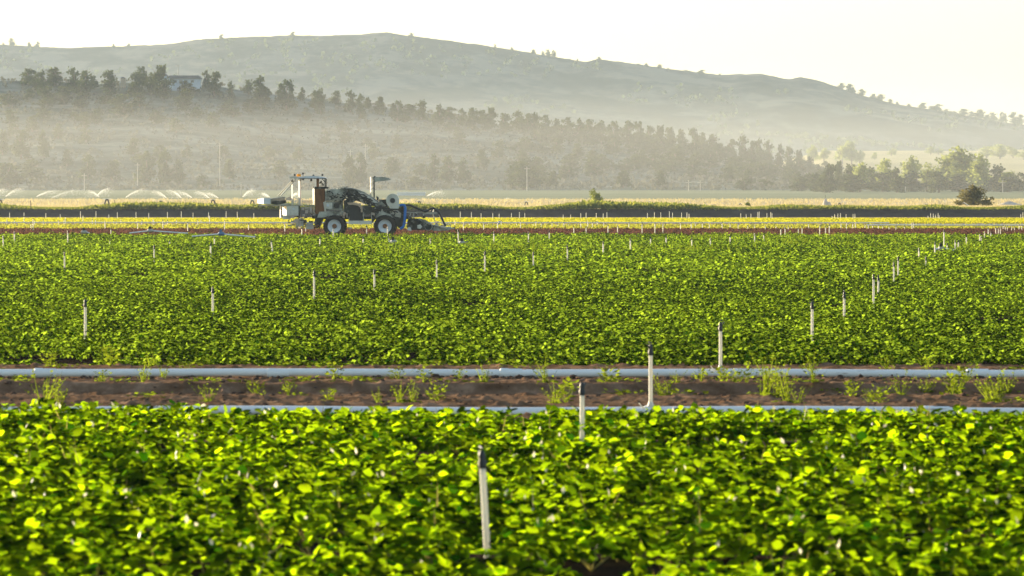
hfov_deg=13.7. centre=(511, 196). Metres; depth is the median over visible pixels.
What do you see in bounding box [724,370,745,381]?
weed plant
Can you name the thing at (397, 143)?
juniper tree
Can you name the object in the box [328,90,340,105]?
juniper tree
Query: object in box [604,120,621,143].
juniper tree
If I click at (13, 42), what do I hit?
ridge tree
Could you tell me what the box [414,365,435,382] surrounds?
weed plant
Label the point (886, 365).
weed plant
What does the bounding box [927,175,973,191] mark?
juniper tree
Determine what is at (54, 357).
weed plant
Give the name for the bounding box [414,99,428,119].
juniper tree
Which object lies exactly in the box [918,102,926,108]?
ridge tree
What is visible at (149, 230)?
pipe joint
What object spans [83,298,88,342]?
sprinkler riser
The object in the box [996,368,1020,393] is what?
weed plant
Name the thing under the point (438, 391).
weed plant
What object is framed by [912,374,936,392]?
weed plant
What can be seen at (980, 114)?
ridge tree
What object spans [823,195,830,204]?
canvas cover
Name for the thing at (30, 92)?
juniper tree
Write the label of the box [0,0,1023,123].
sky
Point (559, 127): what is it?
juniper tree
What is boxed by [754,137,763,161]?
juniper tree
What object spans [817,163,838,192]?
juniper tree
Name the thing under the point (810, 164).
juniper tree
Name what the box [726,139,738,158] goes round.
juniper tree
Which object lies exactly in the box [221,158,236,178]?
juniper tree
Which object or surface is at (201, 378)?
weed plant
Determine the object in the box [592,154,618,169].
juniper tree
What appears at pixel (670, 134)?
juniper tree
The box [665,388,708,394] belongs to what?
weed plant
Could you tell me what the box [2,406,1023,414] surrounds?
irrigation pipe
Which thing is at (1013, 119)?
ridge tree
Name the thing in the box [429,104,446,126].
juniper tree
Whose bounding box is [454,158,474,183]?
juniper tree
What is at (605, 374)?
weed plant
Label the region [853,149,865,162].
pale tree
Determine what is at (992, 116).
ridge tree
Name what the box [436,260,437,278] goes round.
sprinkler riser
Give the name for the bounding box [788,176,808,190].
juniper tree
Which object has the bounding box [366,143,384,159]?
juniper tree
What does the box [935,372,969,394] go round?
weed plant
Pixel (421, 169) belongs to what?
juniper tree
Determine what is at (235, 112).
juniper tree
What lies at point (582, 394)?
sprinkler riser
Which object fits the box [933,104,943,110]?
ridge tree
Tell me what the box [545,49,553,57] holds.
ridge tree
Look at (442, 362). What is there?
weed plant
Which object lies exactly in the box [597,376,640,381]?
weed plant
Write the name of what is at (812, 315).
sprinkler riser
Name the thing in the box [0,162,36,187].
juniper tree
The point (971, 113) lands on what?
ridge tree
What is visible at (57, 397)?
weed plant
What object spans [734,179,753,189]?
juniper tree
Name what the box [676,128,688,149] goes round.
juniper tree
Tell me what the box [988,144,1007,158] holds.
pale tree
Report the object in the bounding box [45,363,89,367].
weed plant
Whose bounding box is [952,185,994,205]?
bush
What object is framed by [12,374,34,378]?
weed plant
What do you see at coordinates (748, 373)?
weed plant
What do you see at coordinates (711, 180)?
sagebrush
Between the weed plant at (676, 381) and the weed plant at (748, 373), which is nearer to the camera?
the weed plant at (676, 381)
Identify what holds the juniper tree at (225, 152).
on the hill at (108, 148)
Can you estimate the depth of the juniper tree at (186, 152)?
1251.21 m
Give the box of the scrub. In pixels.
[0,36,1023,152]
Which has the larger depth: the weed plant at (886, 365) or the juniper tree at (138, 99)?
the juniper tree at (138, 99)
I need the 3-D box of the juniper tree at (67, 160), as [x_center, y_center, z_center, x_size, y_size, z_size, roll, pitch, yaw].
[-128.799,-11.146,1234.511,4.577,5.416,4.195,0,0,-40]
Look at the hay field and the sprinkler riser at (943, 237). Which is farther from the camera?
the hay field
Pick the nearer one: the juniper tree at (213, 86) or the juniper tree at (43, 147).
the juniper tree at (43, 147)
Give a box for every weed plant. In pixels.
[11,377,36,381]
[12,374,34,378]
[19,369,67,401]
[38,352,61,367]
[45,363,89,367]
[51,380,73,403]
[94,345,124,365]
[94,369,112,381]
[97,376,135,381]
[129,391,173,397]
[134,358,151,381]
[144,351,159,366]
[156,363,168,377]
[163,361,203,366]
[178,363,191,368]
[179,376,221,380]
[188,377,221,401]
[215,378,254,382]
[246,380,266,394]
[266,360,299,366]
[278,391,310,395]
[279,379,296,393]
[283,375,319,380]
[293,378,332,381]
[294,361,344,367]
[320,387,339,400]
[323,361,344,380]
[342,376,390,381]
[371,386,385,402]
[387,365,405,378]
[388,380,412,402]
[408,380,420,401]
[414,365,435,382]
[421,359,454,365]
[424,382,448,400]
[436,378,479,381]
[453,369,466,378]
[477,361,494,382]
[481,358,516,363]
[501,363,536,367]
[530,353,558,382]
[536,382,572,403]
[551,377,578,402]
[594,367,620,381]
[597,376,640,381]
[604,388,655,394]
[646,373,676,395]
[656,379,679,394]
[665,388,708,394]
[669,370,687,382]
[691,366,714,381]
[710,365,733,380]
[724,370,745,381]
[733,365,756,382]
[746,353,785,382]
[747,356,780,393]
[757,357,796,396]
[771,368,802,402]
[786,381,813,403]
[799,352,828,382]
[839,379,863,395]
[861,388,877,401]
[867,384,894,402]
[877,356,895,368]
[879,369,912,394]
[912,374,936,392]
[917,356,938,369]
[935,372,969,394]
[941,367,970,392]
[955,362,978,381]
[972,374,1006,401]
[981,366,1019,402]
[989,395,1023,400]
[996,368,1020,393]
[999,365,1023,369]
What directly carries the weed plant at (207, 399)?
on the dirt track
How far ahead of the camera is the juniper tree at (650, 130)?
1393.84 m
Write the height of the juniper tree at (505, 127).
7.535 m
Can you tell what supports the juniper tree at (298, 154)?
on the hill at (108, 148)
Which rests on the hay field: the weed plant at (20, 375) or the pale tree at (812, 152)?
the pale tree at (812, 152)
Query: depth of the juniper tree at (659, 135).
1373.00 m
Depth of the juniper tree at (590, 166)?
1236.21 m
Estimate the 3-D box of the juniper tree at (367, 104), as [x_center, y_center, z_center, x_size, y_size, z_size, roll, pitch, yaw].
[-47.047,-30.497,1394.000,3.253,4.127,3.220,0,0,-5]
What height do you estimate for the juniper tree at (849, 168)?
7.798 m
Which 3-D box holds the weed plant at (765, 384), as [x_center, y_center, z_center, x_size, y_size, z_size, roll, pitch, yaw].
[3.012,2.141,50.966,0.377,0.492,0.455,0,0,41]
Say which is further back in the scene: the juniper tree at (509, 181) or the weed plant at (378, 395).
the juniper tree at (509, 181)
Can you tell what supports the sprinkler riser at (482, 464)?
on the ground at (610, 566)
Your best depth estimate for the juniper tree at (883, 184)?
1110.99 m
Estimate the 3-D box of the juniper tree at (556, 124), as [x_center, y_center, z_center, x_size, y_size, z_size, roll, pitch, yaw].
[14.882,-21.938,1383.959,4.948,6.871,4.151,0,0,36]
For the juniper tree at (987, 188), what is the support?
on the ground at (610, 566)
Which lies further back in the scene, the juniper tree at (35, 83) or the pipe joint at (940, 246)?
the juniper tree at (35, 83)
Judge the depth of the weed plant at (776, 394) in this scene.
49.95 m
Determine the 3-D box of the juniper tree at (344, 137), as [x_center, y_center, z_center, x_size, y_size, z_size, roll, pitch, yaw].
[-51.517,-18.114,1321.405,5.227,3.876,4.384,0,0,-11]
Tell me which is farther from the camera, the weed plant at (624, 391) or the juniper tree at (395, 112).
the juniper tree at (395, 112)
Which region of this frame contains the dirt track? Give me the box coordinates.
[0,362,1023,441]
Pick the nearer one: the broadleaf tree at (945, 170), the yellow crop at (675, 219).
the yellow crop at (675, 219)
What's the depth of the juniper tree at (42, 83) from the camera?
1373.70 m
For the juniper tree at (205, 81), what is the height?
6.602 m
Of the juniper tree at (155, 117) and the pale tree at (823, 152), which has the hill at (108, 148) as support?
the juniper tree at (155, 117)
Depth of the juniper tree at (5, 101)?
1348.71 m
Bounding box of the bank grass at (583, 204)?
[0,199,1023,210]
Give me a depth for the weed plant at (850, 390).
49.98 m
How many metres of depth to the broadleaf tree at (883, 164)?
1115.50 m
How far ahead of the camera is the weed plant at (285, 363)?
59.64 m
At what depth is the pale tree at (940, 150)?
2450.59 m
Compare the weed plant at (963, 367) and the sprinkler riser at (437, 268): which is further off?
the sprinkler riser at (437, 268)
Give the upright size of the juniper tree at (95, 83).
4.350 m
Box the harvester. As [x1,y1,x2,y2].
[257,172,453,235]
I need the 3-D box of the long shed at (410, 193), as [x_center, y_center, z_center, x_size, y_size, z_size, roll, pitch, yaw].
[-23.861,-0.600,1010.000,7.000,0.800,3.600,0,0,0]
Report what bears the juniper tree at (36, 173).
on the hill at (108, 148)
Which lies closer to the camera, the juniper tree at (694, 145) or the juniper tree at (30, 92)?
the juniper tree at (30, 92)
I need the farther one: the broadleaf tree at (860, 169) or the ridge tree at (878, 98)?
the ridge tree at (878, 98)
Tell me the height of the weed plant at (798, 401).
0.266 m
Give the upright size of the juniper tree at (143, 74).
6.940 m
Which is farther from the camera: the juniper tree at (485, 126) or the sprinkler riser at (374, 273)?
the juniper tree at (485, 126)
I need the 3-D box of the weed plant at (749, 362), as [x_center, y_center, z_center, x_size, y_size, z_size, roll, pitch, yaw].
[3.152,2.147,53.007,0.455,0.400,0.530,0,0,-17]
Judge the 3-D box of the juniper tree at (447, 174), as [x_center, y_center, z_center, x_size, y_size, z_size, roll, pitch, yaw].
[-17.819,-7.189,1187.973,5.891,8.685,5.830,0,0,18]
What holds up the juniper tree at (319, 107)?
on the hill at (108, 148)
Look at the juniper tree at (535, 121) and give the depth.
1373.31 m
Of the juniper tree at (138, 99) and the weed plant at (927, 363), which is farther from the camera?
the juniper tree at (138, 99)
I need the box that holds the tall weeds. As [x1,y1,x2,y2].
[0,231,1023,254]
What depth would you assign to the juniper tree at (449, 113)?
1393.20 m
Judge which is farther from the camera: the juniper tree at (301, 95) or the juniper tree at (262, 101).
the juniper tree at (301, 95)
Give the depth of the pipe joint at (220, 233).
206.97 m
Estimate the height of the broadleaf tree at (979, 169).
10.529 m
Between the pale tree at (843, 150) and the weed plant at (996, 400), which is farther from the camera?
the pale tree at (843, 150)
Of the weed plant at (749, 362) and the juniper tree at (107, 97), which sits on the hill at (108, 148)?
the juniper tree at (107, 97)
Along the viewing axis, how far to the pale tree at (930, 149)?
2450.02 m
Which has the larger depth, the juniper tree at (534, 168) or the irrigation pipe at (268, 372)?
the juniper tree at (534, 168)
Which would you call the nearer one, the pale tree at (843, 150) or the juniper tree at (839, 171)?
the juniper tree at (839, 171)
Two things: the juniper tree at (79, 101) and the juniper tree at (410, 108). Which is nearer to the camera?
the juniper tree at (79, 101)
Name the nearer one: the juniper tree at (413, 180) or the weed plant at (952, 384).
the weed plant at (952, 384)
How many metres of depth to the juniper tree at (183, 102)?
1350.76 m
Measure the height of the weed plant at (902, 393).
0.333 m
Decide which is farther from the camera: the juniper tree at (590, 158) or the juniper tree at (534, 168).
the juniper tree at (590, 158)
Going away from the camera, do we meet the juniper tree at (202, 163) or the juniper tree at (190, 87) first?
the juniper tree at (202, 163)
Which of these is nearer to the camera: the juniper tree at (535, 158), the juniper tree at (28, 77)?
the juniper tree at (535, 158)
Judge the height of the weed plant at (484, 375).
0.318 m
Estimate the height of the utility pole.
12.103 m
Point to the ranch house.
(195, 80)
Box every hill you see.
[0,32,1023,160]
[0,81,967,189]
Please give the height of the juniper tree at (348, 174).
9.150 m
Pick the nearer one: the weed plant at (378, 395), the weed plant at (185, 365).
the weed plant at (378, 395)
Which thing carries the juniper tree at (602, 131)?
on the hill at (108, 148)
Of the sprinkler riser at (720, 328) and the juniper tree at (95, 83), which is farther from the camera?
the juniper tree at (95, 83)
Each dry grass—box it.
[0,197,1023,205]
[11,204,1023,208]
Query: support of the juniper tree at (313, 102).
on the hill at (108, 148)
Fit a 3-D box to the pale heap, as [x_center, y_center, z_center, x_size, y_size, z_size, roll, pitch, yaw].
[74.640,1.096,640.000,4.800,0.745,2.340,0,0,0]
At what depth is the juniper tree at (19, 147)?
1243.58 m
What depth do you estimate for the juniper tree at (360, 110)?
1373.60 m
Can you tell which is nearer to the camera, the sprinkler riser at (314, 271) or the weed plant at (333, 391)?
the weed plant at (333, 391)
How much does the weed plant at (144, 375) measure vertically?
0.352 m
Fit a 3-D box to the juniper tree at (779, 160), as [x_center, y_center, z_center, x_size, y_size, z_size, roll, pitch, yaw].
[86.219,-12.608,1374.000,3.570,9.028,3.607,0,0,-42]
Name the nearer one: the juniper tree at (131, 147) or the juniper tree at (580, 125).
the juniper tree at (131, 147)
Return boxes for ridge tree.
[8,38,16,46]
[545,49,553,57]
[836,83,845,89]
[845,83,854,92]
[857,89,865,95]
[872,94,885,100]
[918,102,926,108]
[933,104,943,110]
[958,108,969,114]
[967,111,975,116]
[974,109,985,118]
[982,114,989,120]
[988,112,997,120]
[998,112,1007,121]
[1008,112,1019,123]
[1014,114,1023,123]
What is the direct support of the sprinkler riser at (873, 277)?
on the ground at (610, 566)
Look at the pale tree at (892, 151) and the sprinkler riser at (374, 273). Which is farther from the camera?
the pale tree at (892, 151)
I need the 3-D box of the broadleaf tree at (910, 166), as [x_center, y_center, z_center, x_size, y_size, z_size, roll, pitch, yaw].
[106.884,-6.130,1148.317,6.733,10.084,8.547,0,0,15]
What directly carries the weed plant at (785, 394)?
on the dirt track
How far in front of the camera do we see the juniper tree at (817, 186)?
1094.88 m
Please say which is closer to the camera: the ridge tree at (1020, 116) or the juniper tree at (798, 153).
the juniper tree at (798, 153)
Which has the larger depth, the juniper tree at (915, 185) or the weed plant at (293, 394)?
the juniper tree at (915, 185)
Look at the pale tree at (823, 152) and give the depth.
2129.20 m
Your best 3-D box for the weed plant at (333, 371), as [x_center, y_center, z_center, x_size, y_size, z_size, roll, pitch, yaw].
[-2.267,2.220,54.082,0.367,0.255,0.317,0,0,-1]
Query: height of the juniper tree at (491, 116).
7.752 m
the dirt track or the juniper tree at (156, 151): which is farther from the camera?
the juniper tree at (156, 151)
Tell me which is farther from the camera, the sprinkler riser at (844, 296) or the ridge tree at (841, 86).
the ridge tree at (841, 86)
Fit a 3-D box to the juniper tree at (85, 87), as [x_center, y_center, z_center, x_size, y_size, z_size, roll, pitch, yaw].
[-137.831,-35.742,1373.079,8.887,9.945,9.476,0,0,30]
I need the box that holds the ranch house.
[160,74,201,90]
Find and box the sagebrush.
[0,76,974,190]
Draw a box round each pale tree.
[806,144,818,162]
[817,148,831,161]
[834,140,853,163]
[847,141,857,163]
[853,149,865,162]
[870,152,876,159]
[887,148,897,155]
[924,146,935,154]
[933,148,944,154]
[978,146,993,157]
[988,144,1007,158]
[1005,145,1020,157]
[1015,150,1023,159]
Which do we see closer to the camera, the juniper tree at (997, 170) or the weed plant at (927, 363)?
the weed plant at (927, 363)
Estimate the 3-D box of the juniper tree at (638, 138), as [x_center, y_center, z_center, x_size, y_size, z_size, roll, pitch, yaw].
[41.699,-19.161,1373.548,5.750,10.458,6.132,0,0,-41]
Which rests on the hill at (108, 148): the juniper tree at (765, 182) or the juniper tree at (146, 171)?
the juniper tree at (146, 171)
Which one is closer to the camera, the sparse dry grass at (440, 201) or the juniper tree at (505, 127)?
the sparse dry grass at (440, 201)
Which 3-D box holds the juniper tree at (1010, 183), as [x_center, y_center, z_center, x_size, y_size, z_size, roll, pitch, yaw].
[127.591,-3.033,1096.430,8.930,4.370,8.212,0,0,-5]
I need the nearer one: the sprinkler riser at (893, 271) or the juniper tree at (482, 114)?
the sprinkler riser at (893, 271)
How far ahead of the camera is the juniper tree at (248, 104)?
1363.02 m
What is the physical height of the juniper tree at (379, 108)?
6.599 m
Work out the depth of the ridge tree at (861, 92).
3986.37 m
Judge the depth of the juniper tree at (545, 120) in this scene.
1393.79 m
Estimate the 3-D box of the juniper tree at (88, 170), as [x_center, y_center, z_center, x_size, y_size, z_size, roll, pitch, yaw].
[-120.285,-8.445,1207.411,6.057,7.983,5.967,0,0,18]
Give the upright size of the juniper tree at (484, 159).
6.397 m
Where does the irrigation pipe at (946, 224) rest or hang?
on the ground at (610, 566)
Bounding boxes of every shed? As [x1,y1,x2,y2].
[121,77,126,86]
[397,192,425,194]
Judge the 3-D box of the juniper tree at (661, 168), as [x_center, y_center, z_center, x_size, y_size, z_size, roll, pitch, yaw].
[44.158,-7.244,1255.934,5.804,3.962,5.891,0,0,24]
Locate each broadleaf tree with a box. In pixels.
[852,161,874,191]
[875,158,892,185]
[899,155,922,182]
[919,162,940,190]
[934,145,991,189]
[935,154,956,181]
[965,153,990,191]
[998,170,1017,191]
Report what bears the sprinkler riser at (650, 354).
attached to the irrigation pipe at (523, 410)
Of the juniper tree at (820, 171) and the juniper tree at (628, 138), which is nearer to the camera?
the juniper tree at (820, 171)
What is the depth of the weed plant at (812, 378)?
52.05 m
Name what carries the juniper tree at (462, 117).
on the hill at (108, 148)
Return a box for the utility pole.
[219,143,219,185]
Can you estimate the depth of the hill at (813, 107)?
3773.07 m
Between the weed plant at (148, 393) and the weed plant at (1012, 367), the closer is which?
the weed plant at (148, 393)
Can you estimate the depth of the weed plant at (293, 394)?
50.20 m
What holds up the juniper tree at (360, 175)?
on the hill at (108, 148)
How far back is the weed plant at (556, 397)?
48.73 m
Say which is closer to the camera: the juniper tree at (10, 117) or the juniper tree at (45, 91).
the juniper tree at (10, 117)
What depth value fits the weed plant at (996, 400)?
48.75 m
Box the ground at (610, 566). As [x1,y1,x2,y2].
[0,190,1023,575]
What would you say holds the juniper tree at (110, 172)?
on the hill at (108, 148)
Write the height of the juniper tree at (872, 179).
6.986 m
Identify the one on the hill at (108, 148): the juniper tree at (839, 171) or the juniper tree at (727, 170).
the juniper tree at (727, 170)
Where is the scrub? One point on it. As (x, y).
(717, 118)
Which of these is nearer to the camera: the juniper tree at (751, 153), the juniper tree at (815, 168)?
the juniper tree at (815, 168)
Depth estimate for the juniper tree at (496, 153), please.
1292.27 m
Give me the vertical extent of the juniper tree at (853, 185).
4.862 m
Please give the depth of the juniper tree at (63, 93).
1359.49 m
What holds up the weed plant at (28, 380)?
on the dirt track
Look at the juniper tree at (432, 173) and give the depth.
1193.71 m
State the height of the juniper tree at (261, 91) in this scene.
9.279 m
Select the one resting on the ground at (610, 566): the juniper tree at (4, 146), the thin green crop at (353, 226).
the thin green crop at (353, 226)
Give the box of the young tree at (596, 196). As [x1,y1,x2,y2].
[589,188,603,200]
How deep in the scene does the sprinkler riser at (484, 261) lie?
123.93 m
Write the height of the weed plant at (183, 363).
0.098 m
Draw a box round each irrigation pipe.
[0,222,888,222]
[0,368,1023,377]
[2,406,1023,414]
[867,224,1023,225]
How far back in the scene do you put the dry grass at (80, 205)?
566.04 m
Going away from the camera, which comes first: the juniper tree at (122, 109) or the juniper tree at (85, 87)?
the juniper tree at (122, 109)
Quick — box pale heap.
[998,201,1021,204]
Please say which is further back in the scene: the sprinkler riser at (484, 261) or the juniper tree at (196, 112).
the juniper tree at (196, 112)
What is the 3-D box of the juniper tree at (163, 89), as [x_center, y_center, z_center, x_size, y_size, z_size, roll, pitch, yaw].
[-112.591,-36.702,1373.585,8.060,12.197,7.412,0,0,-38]
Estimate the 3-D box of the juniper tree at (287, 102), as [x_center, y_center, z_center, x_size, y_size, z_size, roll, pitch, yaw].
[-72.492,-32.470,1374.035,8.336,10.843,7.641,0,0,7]
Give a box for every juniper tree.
[0,93,25,106]
[0,129,10,154]
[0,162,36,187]
[2,108,17,123]
[9,129,32,159]
[17,158,53,180]
[19,68,37,84]
[22,88,35,99]
[28,73,38,89]
[32,97,55,107]
[36,69,49,95]
[37,86,57,102]
[37,129,51,157]
[43,67,66,85]
[54,86,72,104]
[60,149,72,165]
[65,66,80,92]
[68,70,95,98]
[71,92,89,109]
[75,153,97,178]
[88,108,103,123]
[90,75,99,87]
[97,89,116,103]
[97,160,122,179]
[100,69,119,91]
[107,93,138,115]
[125,138,139,154]
[128,71,144,95]
[130,92,147,106]
[133,151,156,182]
[137,66,152,85]
[143,72,157,92]
[147,109,162,123]
[150,64,175,99]
[152,144,164,159]
[155,148,175,184]
[173,159,185,184]
[174,88,194,110]
[179,144,193,157]
[182,82,197,93]
[183,107,205,117]
[194,175,210,186]
[199,158,209,165]
[202,70,209,88]
[204,71,222,95]
[204,111,222,126]
[217,145,230,155]
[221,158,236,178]
[225,108,242,116]
[226,80,235,102]
[240,79,253,94]
[241,98,259,111]
[250,75,271,101]
[254,98,273,109]
[270,160,291,176]
[274,79,298,110]
[292,146,305,159]
[297,87,305,100]
[301,107,312,119]
[308,90,318,107]
[313,88,327,114]
[318,131,331,143]
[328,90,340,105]
[338,132,352,143]
[341,154,356,184]
[343,90,356,111]
[351,152,367,186]
[355,93,366,118]
[359,138,374,146]
[363,97,372,108]
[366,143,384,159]
[373,96,386,115]
[383,156,400,175]
[388,100,405,121]
[390,134,403,148]
[399,112,413,122]
[403,104,417,112]
[404,176,434,186]
[412,162,425,175]
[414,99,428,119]
[423,153,440,181]
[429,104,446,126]
[436,155,456,183]
[440,107,457,119]
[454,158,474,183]
[455,108,466,122]
[457,107,479,130]
[475,149,489,168]
[477,110,488,123]
[480,120,491,130]
[483,107,498,127]
[490,139,507,158]
[491,113,513,133]
[504,166,518,188]
[508,160,547,189]
[511,110,523,126]
[512,117,530,131]
[514,113,533,132]
[514,157,533,168]
[527,159,543,170]
[527,165,539,187]
[528,112,539,138]
[528,156,542,171]
[539,115,552,128]
[545,171,559,186]
[551,118,563,131]
[552,124,565,140]
[561,117,574,128]
[562,153,580,168]
[564,122,576,134]
[573,118,584,135]
[582,157,598,168]
[582,159,600,175]
[585,119,595,129]
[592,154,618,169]
[593,120,607,143]
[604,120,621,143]
[614,170,631,187]
[619,120,637,147]
[633,121,650,149]
[644,125,655,138]
[652,165,671,177]
[653,125,670,151]
[654,170,667,188]
[664,126,676,147]
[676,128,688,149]
[687,127,700,154]
[698,132,707,148]
[702,134,719,151]
[718,165,734,182]
[723,146,736,158]
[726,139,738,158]
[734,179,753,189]
[737,133,748,160]
[741,141,758,162]
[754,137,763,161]
[754,179,773,189]
[762,139,773,161]
[774,144,784,168]
[783,146,794,165]
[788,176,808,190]
[792,158,812,172]
[794,149,806,165]
[805,172,819,191]
[806,156,815,173]
[808,176,837,191]
[810,163,821,173]
[814,169,825,180]
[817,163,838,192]
[834,160,841,190]
[836,163,856,191]
[837,174,877,191]
[865,166,878,190]
[869,172,893,191]
[887,167,908,192]
[902,171,930,191]
[926,170,950,192]
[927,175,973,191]
[976,174,995,190]
[984,163,1005,191]
[993,176,1023,191]
[1015,172,1023,190]
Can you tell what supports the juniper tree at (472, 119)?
on the hill at (108, 148)
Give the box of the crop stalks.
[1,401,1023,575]
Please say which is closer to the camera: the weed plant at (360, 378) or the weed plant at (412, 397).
the weed plant at (412, 397)
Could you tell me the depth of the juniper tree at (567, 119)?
1393.56 m
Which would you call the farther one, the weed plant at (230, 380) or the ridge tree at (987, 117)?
the ridge tree at (987, 117)
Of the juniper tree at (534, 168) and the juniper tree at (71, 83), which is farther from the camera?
the juniper tree at (71, 83)
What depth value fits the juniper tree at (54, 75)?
1393.36 m
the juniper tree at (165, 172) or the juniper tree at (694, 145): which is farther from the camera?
the juniper tree at (694, 145)
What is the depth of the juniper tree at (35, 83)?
1383.54 m
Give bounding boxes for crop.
[0,217,1023,223]
[0,223,1023,229]
[0,227,1023,235]
[0,230,1023,365]
[0,397,1023,575]
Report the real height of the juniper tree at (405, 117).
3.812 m
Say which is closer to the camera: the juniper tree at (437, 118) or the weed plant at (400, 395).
the weed plant at (400, 395)
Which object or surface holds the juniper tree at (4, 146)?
on the hill at (108, 148)
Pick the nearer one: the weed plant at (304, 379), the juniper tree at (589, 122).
the weed plant at (304, 379)
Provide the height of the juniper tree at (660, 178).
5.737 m
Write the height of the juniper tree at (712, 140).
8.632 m
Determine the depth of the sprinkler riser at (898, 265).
123.06 m
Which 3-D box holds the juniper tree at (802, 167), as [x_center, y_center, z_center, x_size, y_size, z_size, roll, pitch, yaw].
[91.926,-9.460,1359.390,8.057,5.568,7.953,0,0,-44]
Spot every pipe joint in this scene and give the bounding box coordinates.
[81,228,89,233]
[130,227,187,233]
[192,229,254,237]
[936,243,953,250]
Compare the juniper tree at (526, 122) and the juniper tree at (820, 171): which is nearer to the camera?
the juniper tree at (820, 171)
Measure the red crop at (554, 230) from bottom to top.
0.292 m
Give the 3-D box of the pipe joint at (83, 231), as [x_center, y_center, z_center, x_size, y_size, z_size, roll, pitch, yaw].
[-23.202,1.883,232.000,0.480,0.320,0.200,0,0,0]
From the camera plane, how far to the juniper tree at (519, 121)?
1389.07 m
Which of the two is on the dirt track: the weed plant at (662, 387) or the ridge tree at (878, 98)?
the weed plant at (662, 387)
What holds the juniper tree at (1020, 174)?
on the ground at (610, 566)
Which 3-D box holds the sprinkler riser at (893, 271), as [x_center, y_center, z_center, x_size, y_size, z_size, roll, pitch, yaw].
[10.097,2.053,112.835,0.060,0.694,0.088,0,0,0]
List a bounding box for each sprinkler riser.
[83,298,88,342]
[211,286,213,313]
[313,270,315,297]
[373,268,375,289]
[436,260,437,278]
[478,445,489,557]
[484,250,485,272]
[579,379,585,440]
[639,341,653,407]
[710,319,723,371]
[809,300,813,340]
[843,290,845,315]
[872,272,874,302]
[877,274,879,291]
[893,262,894,280]
[897,256,898,274]
[943,230,944,245]
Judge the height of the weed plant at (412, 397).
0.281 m
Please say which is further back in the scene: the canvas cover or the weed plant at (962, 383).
the canvas cover
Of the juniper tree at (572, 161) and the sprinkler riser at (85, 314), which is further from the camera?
the juniper tree at (572, 161)
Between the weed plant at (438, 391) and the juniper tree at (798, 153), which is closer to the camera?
the weed plant at (438, 391)
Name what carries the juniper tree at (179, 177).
on the hill at (108, 148)
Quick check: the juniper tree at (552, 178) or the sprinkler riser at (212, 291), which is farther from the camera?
the juniper tree at (552, 178)
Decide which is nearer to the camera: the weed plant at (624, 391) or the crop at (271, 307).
the weed plant at (624, 391)
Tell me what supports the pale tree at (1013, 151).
on the hay field
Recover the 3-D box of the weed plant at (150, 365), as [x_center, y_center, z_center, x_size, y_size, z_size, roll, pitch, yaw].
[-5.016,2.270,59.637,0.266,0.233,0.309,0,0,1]
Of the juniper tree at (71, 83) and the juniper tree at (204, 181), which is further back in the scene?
the juniper tree at (71, 83)
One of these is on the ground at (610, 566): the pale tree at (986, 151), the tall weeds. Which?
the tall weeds
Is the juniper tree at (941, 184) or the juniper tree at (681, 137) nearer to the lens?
the juniper tree at (941, 184)
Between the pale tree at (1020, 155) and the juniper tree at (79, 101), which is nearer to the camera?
the juniper tree at (79, 101)
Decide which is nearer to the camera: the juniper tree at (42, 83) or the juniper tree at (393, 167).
the juniper tree at (393, 167)
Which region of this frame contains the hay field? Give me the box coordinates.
[775,150,1023,184]
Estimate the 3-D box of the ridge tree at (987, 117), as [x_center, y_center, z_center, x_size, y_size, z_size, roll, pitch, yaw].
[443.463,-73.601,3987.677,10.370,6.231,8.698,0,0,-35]
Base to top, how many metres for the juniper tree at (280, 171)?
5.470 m
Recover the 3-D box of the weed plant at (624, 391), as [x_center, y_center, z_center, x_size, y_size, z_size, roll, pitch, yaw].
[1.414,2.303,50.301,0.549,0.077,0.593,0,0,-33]
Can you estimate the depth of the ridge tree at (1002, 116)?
3987.55 m
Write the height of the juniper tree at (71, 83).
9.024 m
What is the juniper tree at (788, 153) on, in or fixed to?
on the hill at (108, 148)
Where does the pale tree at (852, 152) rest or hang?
on the hay field
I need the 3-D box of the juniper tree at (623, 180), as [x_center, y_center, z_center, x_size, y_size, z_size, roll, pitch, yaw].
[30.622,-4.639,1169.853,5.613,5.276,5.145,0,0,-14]
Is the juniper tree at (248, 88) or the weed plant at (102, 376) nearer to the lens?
the weed plant at (102, 376)
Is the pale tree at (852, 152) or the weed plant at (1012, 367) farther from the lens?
the pale tree at (852, 152)
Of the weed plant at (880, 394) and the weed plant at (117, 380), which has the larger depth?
the weed plant at (117, 380)
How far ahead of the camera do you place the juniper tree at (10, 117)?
1307.55 m
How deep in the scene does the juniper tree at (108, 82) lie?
1383.37 m
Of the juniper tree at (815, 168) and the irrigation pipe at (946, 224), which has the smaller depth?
the irrigation pipe at (946, 224)
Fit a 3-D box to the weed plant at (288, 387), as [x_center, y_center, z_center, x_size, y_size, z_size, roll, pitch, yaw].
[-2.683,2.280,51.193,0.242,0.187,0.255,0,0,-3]
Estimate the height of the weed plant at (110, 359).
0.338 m
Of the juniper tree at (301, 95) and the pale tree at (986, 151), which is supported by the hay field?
the pale tree at (986, 151)
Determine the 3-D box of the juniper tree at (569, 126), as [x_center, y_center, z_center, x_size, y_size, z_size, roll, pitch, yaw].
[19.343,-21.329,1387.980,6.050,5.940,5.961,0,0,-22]

